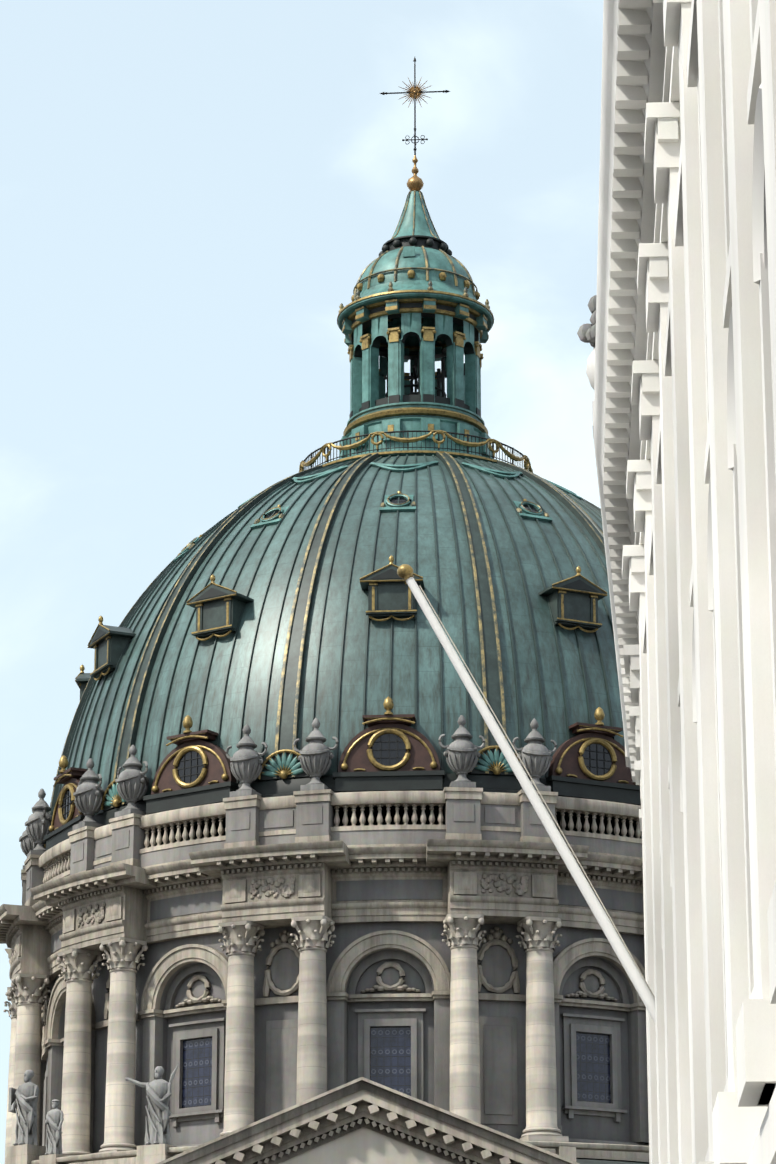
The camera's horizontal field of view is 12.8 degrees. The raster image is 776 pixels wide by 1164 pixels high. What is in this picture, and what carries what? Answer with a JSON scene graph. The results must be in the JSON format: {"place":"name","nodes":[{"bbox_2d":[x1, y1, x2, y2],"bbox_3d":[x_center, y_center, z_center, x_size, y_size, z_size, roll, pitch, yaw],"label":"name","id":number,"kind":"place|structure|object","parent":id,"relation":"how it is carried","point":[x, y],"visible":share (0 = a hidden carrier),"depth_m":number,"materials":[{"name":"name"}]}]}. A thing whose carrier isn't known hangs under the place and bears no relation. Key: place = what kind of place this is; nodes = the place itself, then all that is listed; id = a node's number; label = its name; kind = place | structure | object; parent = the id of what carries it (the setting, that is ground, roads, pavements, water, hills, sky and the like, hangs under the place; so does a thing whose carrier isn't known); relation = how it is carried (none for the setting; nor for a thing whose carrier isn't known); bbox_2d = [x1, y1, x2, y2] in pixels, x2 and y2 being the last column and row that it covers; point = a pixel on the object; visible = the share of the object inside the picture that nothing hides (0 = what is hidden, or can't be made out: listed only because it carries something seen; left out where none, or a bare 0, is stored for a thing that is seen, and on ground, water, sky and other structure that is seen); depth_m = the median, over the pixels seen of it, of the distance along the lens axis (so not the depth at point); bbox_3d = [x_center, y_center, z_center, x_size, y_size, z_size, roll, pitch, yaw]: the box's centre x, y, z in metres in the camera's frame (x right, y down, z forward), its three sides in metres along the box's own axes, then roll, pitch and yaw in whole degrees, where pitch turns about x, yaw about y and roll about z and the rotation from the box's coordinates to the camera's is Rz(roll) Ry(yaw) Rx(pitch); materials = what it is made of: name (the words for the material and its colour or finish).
{"place":"outdoors","nodes":[
{"label":"outdoors","id":0,"kind":"place"},
{"bbox_2d":[0,0,602,1163],"label":"sky","id":1,"kind":"structure","parent":0,"point":[194,193],"materials":[{"name":"blue"}]},
{"bbox_2d":[0,57,648,1163],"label":"domed church","id":2,"kind":"structure","parent":0,"point":[298,885],"depth_m":152.69,"materials":[{"name":"grey stone"}]},
{"label":"ground","id":3,"kind":"structure","parent":0,"visible":0},
{"bbox_2d":[577,0,775,1163],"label":"neighbour building","id":4,"kind":"structure","parent":3,"relation":"on","point":[678,333],"depth_m":30.33,"materials":[{"name":"white stone"}]},
{"bbox_2d":[397,564,654,1022],"bbox_3d":[1.991,3.100,44.684,3.750,7.065,0.300,-1,-17,4],"label":"flagpole","id":5,"kind":"object","parent":4,"relation":"attached to","point":[624,956],"visible":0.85,"depth_m":44.71,"materials":[{"name":"white metal"}]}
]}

